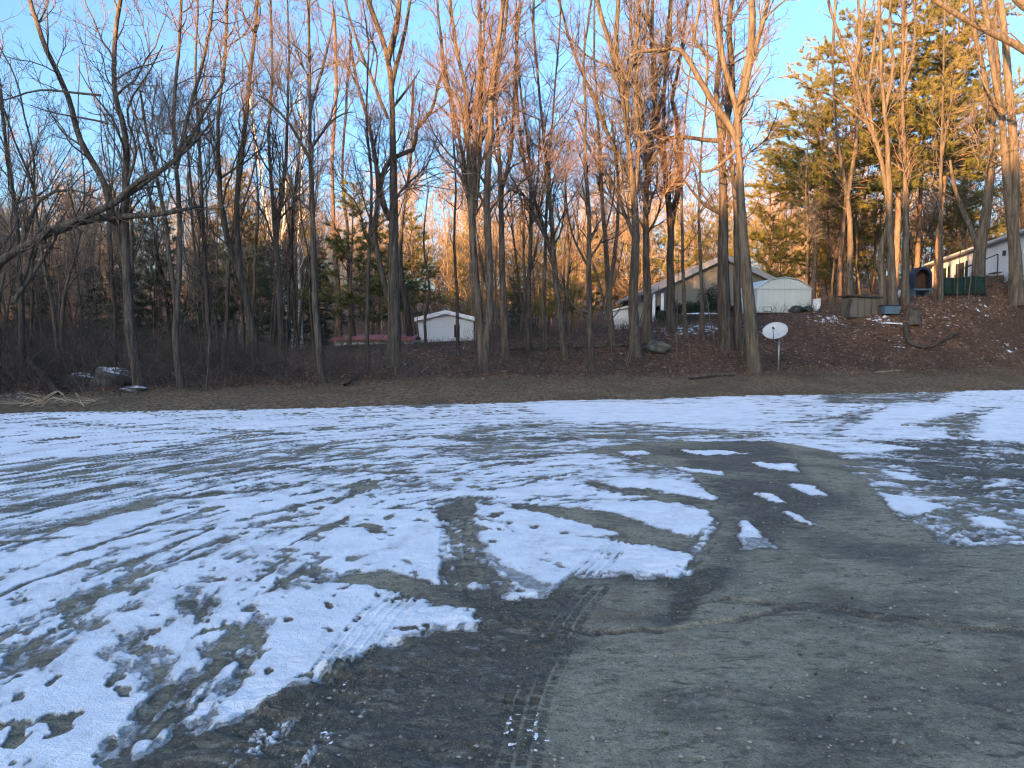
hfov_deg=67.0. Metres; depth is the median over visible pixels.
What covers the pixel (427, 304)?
bare tree
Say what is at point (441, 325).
gabled shed
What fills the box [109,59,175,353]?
bare tree
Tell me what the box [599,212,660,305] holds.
pine tree
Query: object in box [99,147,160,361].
bare tree
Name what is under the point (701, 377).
fallen branch
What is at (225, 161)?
bare tree
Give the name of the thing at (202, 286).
bare tree
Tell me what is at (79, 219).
bent tree
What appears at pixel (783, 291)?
metal shed
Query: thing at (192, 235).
bare tree
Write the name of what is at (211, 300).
bare tree
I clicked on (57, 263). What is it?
bare tree
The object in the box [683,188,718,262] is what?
bare tree
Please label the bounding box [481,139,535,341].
bare tree
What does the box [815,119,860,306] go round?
bare tree
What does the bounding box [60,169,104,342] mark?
bare tree
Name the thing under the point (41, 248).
bare tree
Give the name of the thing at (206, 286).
bare tree
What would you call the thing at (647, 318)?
bare tree
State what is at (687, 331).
sapling
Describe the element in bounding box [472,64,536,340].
bare tree
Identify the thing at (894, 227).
bare tree
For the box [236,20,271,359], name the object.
bare tree
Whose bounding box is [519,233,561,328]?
bare tree
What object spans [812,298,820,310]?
panel
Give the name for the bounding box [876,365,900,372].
stick
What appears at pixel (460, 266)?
pine tree
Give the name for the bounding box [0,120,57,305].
bare tree
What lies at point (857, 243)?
bare tree
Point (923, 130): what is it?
pine tree
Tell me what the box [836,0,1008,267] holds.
pine tree
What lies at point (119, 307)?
spruce tree
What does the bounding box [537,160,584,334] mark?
bare tree
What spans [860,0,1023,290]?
pine tree
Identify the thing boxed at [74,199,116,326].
bare tree
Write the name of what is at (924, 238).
bare tree
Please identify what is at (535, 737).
snow scraps
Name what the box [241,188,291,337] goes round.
bare tree
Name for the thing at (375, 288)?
pine tree
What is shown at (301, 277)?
bare tree
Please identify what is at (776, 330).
satellite dish
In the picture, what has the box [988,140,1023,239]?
pine tree
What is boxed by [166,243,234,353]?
spruce tree
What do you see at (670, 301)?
bare tree
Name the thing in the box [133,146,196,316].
bare tree
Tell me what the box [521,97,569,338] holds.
bare tree
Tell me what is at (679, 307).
shrub
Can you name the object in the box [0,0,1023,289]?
sky
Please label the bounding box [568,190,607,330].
bare tree
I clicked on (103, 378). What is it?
rock
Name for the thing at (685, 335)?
bare tree
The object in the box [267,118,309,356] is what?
bare tree
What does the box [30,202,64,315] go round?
bare tree
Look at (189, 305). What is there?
bare tree
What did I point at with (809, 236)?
tree
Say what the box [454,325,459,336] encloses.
window
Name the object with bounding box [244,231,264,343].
bare tree
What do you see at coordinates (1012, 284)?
sapling
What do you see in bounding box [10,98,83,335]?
bare tree
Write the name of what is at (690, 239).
bare tree
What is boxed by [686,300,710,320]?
shrub
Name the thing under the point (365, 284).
bare tree
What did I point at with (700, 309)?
sapling
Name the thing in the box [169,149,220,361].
bare tree
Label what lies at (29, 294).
bare tree
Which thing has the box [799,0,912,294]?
bare tree
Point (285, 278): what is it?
bare tree
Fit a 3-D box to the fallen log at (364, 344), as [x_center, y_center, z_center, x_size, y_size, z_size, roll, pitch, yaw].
[-7.636,-1.928,40.244,3.876,1.001,2.096,0,3,0]
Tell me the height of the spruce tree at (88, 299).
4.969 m
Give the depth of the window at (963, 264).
45.10 m
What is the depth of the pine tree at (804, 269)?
61.01 m
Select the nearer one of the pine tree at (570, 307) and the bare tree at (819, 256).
the pine tree at (570, 307)
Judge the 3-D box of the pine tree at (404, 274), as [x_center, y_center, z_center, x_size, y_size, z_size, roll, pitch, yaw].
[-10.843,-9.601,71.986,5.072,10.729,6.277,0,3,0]
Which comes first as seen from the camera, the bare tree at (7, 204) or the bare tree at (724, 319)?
the bare tree at (724, 319)
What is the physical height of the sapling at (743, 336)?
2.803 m
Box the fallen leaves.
[0,280,1023,396]
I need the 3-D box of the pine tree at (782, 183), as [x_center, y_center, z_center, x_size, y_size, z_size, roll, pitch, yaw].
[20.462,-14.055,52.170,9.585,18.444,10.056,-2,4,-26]
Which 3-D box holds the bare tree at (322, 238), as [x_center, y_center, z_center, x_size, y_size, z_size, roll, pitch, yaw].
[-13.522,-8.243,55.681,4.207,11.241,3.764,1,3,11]
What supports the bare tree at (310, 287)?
on the ground at (638, 389)
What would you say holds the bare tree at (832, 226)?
on the ground at (638, 389)
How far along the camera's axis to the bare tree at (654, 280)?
59.88 m
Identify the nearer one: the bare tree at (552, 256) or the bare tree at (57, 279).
the bare tree at (552, 256)
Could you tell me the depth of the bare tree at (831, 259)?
54.67 m
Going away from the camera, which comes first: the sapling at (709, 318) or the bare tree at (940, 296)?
the sapling at (709, 318)
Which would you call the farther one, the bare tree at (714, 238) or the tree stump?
the bare tree at (714, 238)
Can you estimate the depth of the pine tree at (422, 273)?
57.77 m
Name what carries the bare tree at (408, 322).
on the ground at (638, 389)
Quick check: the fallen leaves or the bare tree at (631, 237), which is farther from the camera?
the bare tree at (631, 237)
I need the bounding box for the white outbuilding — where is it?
[613,306,641,329]
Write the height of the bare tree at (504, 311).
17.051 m
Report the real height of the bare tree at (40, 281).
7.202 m
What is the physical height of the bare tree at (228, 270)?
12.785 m
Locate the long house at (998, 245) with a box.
[925,228,1023,291]
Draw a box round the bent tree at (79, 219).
[0,71,242,390]
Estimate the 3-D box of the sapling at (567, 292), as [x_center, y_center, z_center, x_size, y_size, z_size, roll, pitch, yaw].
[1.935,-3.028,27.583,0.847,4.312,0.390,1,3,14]
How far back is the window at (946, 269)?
48.11 m
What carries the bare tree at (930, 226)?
on the ground at (638, 389)
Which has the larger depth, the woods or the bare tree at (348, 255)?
the woods
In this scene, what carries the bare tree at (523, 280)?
on the ground at (638, 389)
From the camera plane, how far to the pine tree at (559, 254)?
71.38 m
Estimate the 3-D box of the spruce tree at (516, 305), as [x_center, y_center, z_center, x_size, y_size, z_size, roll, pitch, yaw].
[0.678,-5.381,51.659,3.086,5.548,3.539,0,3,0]
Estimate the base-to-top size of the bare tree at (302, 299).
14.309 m
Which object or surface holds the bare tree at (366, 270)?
on the ground at (638, 389)
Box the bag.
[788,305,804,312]
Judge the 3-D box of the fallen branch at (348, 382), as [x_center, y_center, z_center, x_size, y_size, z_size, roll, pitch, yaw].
[-4.609,-0.093,22.717,0.804,0.932,2.945,-1,3,-11]
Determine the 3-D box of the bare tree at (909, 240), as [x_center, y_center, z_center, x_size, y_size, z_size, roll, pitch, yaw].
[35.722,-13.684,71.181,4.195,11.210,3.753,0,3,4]
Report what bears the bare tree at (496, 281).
on the ground at (638, 389)
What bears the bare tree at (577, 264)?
on the ground at (638, 389)
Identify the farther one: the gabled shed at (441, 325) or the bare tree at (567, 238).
the gabled shed at (441, 325)
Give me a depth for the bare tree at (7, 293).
57.44 m
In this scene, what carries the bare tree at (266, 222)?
on the ground at (638, 389)
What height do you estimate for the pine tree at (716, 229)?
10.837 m
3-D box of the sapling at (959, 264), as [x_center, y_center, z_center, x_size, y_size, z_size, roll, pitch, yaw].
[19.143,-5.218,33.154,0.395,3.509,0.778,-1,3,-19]
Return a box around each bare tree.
[0,0,192,386]
[0,1,106,379]
[0,38,70,303]
[0,47,73,374]
[0,116,44,348]
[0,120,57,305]
[0,149,44,359]
[0,217,23,325]
[0,219,17,331]
[1,139,101,370]
[2,215,16,332]
[3,176,45,342]
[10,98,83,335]
[20,214,38,311]
[25,30,118,366]
[29,175,73,332]
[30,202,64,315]
[33,196,71,355]
[35,184,105,341]
[41,211,79,331]
[44,245,69,314]
[54,0,293,388]
[55,176,102,343]
[59,184,102,336]
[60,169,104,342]
[67,247,106,327]
[67,249,102,312]
[69,226,98,332]
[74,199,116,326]
[76,12,160,362]
[80,102,146,336]
[81,87,145,366]
[91,77,177,355]
[92,134,120,332]
[92,223,154,333]
[93,0,259,377]
[96,211,137,319]
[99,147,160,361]
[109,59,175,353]
[121,186,162,340]
[122,221,161,299]
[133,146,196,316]
[133,175,174,334]
[134,169,184,355]
[144,182,199,324]
[150,265,164,318]
[152,99,238,374]
[164,0,297,370]
[168,38,227,361]
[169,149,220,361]
[170,119,219,314]
[170,164,247,323]
[171,246,198,349]
[175,241,198,339]
[182,157,222,346]
[188,0,284,365]
[197,0,395,383]
[197,154,260,357]
[205,147,249,341]
[210,0,350,365]
[211,129,245,343]
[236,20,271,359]
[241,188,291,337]
[243,137,304,345]
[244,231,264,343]
[244,249,267,344]
[245,120,337,358]
[246,164,304,329]
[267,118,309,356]
[269,208,320,347]
[271,62,322,352]
[273,132,305,310]
[280,179,321,349]
[281,218,308,324]
[284,37,334,353]
[293,0,501,366]
[294,0,410,371]
[295,108,340,343]
[297,197,348,331]
[305,9,363,335]
[307,207,331,307]
[308,181,340,325]
[312,2,363,336]
[346,191,376,334]
[354,238,374,328]
[360,165,400,317]
[366,268,386,334]
[388,74,440,336]
[394,0,565,371]
[409,149,432,344]
[435,28,464,355]
[456,121,505,283]
[462,194,498,338]
[467,0,571,359]
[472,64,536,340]
[473,0,608,360]
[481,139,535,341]
[482,192,528,294]
[484,148,522,299]
[486,0,596,351]
[492,147,523,340]
[506,164,527,333]
[506,210,534,297]
[513,196,540,336]
[515,226,550,331]
[516,0,607,350]
[519,0,663,373]
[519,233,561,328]
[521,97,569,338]
[523,0,695,358]
[528,0,677,343]
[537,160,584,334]
[539,189,579,333]
[540,195,563,336]
[554,164,601,334]
[556,0,794,350]
[558,181,582,293]
[567,184,607,328]
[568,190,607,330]
[588,0,713,342]
[591,0,801,373]
[607,0,712,332]
[621,195,660,282]
[627,196,663,283]
[652,230,693,277]
[657,0,749,339]
[663,2,706,337]
[673,0,764,349]
[679,186,712,269]
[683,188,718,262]
[706,169,728,246]
[708,196,733,257]
[761,189,803,271]
[771,140,801,270]
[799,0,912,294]
[800,0,898,304]
[810,193,836,302]
[811,223,830,304]
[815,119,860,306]
[817,188,838,301]
[818,169,861,294]
[828,128,878,253]
[836,167,877,294]
[850,0,923,304]
[851,134,870,294]
[851,195,873,294]
[853,166,873,266]
[870,195,885,293]
[872,164,901,267]
[873,192,902,295]
[875,192,902,275]
[881,0,951,304]
[894,195,927,268]
[901,191,930,266]
[912,178,951,265]
[915,0,998,301]
[923,0,1023,291]
[926,0,1023,305]
[931,0,1023,64]
[932,210,976,253]
[935,173,961,252]
[937,186,973,255]
[942,156,991,245]
[1019,171,1023,228]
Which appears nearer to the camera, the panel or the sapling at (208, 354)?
the sapling at (208, 354)
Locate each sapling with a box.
[203,307,218,390]
[385,253,396,374]
[412,256,419,349]
[559,244,572,357]
[603,247,616,360]
[626,242,663,364]
[649,267,661,340]
[669,247,678,355]
[680,302,689,359]
[697,267,702,347]
[700,261,716,359]
[741,305,744,355]
[948,221,967,300]
[968,226,982,299]
[1010,250,1022,306]
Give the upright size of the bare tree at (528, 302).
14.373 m
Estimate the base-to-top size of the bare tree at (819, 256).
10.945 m
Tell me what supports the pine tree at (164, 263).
on the ground at (638, 389)
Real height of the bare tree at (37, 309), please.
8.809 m
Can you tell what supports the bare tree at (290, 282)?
on the ground at (638, 389)
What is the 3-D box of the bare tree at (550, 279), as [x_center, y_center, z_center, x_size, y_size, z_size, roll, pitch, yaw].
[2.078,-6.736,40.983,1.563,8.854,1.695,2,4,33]
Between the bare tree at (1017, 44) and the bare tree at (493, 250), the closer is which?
the bare tree at (1017, 44)
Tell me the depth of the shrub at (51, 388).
21.50 m
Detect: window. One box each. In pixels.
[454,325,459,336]
[944,266,949,277]
[955,260,967,277]
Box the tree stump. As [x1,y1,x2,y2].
[904,306,921,324]
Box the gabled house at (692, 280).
[615,255,775,324]
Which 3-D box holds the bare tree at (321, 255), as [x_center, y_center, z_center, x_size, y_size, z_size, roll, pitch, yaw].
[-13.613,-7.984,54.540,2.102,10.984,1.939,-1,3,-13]
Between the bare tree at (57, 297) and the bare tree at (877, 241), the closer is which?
the bare tree at (57, 297)
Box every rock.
[62,373,94,384]
[89,367,131,386]
[119,386,147,391]
[643,340,671,353]
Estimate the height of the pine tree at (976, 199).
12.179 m
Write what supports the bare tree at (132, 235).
on the ground at (638, 389)
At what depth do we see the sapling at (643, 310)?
26.87 m
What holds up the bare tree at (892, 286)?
on the ground at (638, 389)
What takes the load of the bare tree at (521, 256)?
on the ground at (638, 389)
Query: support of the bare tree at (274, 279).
on the ground at (638, 389)
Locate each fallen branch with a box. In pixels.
[343,364,367,385]
[689,363,735,379]
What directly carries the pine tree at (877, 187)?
on the ground at (638, 389)
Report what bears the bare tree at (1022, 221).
on the ground at (638, 389)
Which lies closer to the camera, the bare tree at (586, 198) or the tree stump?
the bare tree at (586, 198)
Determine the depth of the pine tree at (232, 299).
43.63 m
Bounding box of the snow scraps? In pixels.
[320,682,548,750]
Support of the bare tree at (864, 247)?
on the ground at (638, 389)
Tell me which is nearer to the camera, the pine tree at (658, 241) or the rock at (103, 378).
the rock at (103, 378)
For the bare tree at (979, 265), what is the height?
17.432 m
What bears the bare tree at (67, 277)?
on the ground at (638, 389)
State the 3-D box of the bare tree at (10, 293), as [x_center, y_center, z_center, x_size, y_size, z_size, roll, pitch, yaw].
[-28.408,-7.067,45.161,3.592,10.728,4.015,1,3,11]
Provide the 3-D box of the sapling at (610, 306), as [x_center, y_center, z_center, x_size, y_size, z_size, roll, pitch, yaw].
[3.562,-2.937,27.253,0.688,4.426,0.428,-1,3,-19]
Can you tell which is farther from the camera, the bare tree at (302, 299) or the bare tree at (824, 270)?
the bare tree at (824, 270)
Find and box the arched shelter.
[909,267,933,297]
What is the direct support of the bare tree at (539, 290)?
on the ground at (638, 389)
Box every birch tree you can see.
[247,98,320,345]
[260,66,349,348]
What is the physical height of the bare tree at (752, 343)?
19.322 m
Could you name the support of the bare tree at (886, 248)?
on the ground at (638, 389)
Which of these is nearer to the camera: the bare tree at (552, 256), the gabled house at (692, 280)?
the bare tree at (552, 256)
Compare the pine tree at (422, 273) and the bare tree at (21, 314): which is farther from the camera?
the pine tree at (422, 273)
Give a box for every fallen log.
[337,338,404,349]
[500,333,642,351]
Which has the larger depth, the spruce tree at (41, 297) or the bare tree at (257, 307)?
the bare tree at (257, 307)
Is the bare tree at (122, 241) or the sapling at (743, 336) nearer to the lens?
the bare tree at (122, 241)
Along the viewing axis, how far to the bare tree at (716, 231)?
63.36 m
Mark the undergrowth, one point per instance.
(74, 352)
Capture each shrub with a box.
[11,340,79,394]
[656,310,665,325]
[675,302,692,323]
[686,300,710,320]
[696,282,716,318]
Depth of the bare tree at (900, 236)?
55.29 m
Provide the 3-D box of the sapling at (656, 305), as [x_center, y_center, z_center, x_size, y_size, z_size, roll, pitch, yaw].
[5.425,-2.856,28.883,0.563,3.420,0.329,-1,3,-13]
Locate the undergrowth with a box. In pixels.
[0,271,1023,397]
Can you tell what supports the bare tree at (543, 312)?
on the ground at (638, 389)
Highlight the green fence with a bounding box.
[943,275,986,297]
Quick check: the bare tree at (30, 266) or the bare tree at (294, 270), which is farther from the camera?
the bare tree at (30, 266)
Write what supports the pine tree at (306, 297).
on the ground at (638, 389)
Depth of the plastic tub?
32.26 m
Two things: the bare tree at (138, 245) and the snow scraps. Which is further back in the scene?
the bare tree at (138, 245)
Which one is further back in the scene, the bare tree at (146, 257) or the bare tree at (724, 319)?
the bare tree at (146, 257)
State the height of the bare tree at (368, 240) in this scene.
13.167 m
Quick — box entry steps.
[959,254,1003,283]
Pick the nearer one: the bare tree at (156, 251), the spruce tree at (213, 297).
the bare tree at (156, 251)
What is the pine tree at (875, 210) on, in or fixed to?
on the ground at (638, 389)
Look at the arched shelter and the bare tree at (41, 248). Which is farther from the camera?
the arched shelter
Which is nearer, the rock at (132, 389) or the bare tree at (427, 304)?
the rock at (132, 389)
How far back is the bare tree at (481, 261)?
33.27 m
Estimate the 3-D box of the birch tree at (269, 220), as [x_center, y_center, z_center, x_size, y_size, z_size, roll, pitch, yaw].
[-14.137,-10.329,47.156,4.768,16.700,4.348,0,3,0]
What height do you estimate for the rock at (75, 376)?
0.464 m
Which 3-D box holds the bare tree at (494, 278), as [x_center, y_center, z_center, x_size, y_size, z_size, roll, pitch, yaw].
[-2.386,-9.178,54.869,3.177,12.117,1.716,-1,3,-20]
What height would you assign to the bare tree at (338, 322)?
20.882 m
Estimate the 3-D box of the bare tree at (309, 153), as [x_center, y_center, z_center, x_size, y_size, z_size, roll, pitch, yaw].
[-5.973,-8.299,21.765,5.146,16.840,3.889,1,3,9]
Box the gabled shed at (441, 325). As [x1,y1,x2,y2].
[414,310,484,342]
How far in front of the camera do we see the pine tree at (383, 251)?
51.73 m
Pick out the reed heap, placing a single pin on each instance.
(47, 397)
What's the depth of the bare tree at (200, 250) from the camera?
52.64 m
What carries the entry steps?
on the ground at (638, 389)
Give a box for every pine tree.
[114,201,201,345]
[190,157,288,345]
[215,202,280,325]
[239,175,331,317]
[290,178,401,344]
[341,208,416,334]
[365,234,419,313]
[382,210,449,334]
[443,222,499,315]
[494,233,554,316]
[531,227,568,334]
[531,237,582,318]
[563,227,620,316]
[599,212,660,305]
[639,223,674,282]
[650,201,711,274]
[687,195,749,267]
[728,148,819,277]
[744,35,910,302]
[762,2,941,304]
[781,206,838,292]
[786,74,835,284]
[799,156,885,294]
[834,0,985,287]
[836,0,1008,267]
[852,168,916,294]
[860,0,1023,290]
[914,143,1006,254]
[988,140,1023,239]
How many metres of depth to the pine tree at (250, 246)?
55.17 m
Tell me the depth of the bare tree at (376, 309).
62.82 m
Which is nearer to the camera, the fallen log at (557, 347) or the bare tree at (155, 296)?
the fallen log at (557, 347)
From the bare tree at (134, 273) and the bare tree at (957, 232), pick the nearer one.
the bare tree at (134, 273)
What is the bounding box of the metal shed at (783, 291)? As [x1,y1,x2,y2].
[741,276,812,315]
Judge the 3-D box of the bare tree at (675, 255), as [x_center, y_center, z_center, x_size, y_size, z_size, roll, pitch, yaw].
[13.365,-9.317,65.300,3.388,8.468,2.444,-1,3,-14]
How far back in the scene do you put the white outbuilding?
51.82 m
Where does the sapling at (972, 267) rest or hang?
on the ground at (638, 389)
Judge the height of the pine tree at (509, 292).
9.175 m
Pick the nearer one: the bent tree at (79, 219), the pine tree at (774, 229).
the bent tree at (79, 219)
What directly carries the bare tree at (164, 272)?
on the ground at (638, 389)
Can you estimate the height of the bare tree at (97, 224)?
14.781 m
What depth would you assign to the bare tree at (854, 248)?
63.67 m
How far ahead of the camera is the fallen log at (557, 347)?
29.15 m
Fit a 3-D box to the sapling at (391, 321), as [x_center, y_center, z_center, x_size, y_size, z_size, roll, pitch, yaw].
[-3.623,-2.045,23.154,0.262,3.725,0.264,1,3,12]
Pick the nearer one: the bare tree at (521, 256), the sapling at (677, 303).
the sapling at (677, 303)
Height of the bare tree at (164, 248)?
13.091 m
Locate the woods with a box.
[0,96,1023,343]
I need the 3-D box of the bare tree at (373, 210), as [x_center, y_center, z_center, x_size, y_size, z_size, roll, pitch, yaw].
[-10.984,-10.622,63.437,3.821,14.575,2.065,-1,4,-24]
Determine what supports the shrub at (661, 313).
on the ground at (638, 389)
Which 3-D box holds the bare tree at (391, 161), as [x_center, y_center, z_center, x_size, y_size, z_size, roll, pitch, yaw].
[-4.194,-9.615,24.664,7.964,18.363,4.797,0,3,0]
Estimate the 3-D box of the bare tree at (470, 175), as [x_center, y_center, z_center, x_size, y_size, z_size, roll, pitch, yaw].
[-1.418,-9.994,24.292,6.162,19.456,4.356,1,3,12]
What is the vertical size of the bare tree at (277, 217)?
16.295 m
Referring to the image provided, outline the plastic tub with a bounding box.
[879,305,902,313]
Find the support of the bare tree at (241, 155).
on the ground at (638, 389)
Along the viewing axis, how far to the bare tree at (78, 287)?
33.26 m
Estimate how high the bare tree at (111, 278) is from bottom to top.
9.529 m
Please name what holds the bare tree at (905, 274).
on the ground at (638, 389)
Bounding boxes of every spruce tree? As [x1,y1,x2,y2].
[0,230,82,350]
[72,265,122,356]
[84,233,167,364]
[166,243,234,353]
[240,238,309,354]
[296,232,347,347]
[500,264,541,337]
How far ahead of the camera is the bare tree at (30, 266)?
51.21 m
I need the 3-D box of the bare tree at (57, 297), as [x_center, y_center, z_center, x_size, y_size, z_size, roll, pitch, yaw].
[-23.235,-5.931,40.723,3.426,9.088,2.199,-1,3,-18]
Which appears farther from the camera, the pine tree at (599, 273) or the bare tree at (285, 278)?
the pine tree at (599, 273)
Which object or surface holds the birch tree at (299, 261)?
on the ground at (638, 389)
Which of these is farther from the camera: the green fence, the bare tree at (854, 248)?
the bare tree at (854, 248)
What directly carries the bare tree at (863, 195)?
on the ground at (638, 389)
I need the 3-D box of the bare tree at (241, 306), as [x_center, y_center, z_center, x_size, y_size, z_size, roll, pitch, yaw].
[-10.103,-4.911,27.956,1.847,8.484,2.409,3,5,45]
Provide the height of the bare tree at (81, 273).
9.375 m
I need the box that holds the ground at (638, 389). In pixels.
[0,276,1023,413]
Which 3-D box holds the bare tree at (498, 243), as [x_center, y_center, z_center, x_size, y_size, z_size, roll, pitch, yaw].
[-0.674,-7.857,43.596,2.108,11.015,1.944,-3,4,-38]
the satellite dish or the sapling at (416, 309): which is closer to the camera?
the satellite dish
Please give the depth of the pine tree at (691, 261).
59.06 m
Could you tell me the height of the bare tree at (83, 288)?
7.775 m
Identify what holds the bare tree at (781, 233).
on the ground at (638, 389)
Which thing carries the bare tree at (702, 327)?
on the ground at (638, 389)
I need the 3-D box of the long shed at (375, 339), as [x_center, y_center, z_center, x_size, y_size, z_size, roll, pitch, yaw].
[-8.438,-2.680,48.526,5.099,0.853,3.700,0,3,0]
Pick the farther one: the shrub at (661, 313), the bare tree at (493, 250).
the bare tree at (493, 250)
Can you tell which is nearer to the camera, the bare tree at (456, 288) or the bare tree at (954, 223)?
the bare tree at (456, 288)
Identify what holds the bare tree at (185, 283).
on the ground at (638, 389)
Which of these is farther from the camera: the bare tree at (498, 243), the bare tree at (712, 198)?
the bare tree at (712, 198)
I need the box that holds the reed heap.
[0,391,105,406]
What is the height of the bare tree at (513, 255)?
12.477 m
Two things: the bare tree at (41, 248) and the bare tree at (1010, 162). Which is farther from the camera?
the bare tree at (1010, 162)
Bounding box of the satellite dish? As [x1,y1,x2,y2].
[762,322,787,372]
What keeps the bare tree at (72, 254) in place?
on the ground at (638, 389)
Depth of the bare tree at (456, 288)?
27.17 m
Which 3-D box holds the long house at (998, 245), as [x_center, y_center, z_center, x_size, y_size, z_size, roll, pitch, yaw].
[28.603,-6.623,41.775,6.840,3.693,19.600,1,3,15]
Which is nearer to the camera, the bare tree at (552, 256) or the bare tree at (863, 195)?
the bare tree at (552, 256)
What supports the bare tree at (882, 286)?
on the ground at (638, 389)
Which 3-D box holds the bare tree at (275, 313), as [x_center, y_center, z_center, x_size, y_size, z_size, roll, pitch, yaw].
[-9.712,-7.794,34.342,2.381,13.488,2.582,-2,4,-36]
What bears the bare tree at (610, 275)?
on the ground at (638, 389)
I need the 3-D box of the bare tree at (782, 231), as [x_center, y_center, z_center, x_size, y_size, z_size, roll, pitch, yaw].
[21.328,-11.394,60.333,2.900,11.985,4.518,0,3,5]
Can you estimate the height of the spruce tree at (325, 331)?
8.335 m
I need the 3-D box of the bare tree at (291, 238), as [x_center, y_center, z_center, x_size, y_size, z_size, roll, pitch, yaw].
[-8.156,-5.383,28.356,3.073,9.178,3.435,-2,4,-26]
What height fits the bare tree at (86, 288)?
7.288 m
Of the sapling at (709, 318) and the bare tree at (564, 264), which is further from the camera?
the bare tree at (564, 264)
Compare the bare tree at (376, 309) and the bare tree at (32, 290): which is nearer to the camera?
the bare tree at (32, 290)
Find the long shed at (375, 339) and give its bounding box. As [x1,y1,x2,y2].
[330,335,420,345]
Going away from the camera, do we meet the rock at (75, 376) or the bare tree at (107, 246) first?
the rock at (75, 376)
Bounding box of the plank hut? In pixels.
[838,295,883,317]
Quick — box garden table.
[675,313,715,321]
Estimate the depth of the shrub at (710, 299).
44.22 m
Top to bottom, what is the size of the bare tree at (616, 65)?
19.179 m
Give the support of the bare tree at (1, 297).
on the ground at (638, 389)
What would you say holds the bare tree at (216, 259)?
on the ground at (638, 389)
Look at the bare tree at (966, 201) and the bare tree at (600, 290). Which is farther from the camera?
the bare tree at (966, 201)
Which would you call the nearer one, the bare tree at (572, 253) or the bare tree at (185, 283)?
the bare tree at (185, 283)
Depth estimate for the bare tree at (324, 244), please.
60.05 m
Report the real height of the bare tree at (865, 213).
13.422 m
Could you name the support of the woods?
on the ground at (638, 389)
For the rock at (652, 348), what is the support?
on the ground at (638, 389)
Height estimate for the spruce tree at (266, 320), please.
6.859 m
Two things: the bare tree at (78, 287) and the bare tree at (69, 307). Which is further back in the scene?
the bare tree at (69, 307)
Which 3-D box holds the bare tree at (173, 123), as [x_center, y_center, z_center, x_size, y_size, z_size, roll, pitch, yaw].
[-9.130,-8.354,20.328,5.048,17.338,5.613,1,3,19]
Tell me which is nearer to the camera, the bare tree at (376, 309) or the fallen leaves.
the fallen leaves
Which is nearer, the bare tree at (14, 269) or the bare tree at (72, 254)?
the bare tree at (14, 269)
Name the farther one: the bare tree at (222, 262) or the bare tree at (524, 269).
the bare tree at (222, 262)
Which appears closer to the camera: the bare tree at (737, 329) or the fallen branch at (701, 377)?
the fallen branch at (701, 377)
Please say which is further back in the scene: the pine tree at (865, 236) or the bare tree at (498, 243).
the pine tree at (865, 236)
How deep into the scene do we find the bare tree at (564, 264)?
47.90 m
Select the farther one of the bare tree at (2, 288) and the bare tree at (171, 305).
the bare tree at (171, 305)
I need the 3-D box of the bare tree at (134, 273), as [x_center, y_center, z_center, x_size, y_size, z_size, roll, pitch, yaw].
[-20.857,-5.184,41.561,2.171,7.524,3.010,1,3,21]
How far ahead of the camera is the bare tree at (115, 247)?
56.09 m

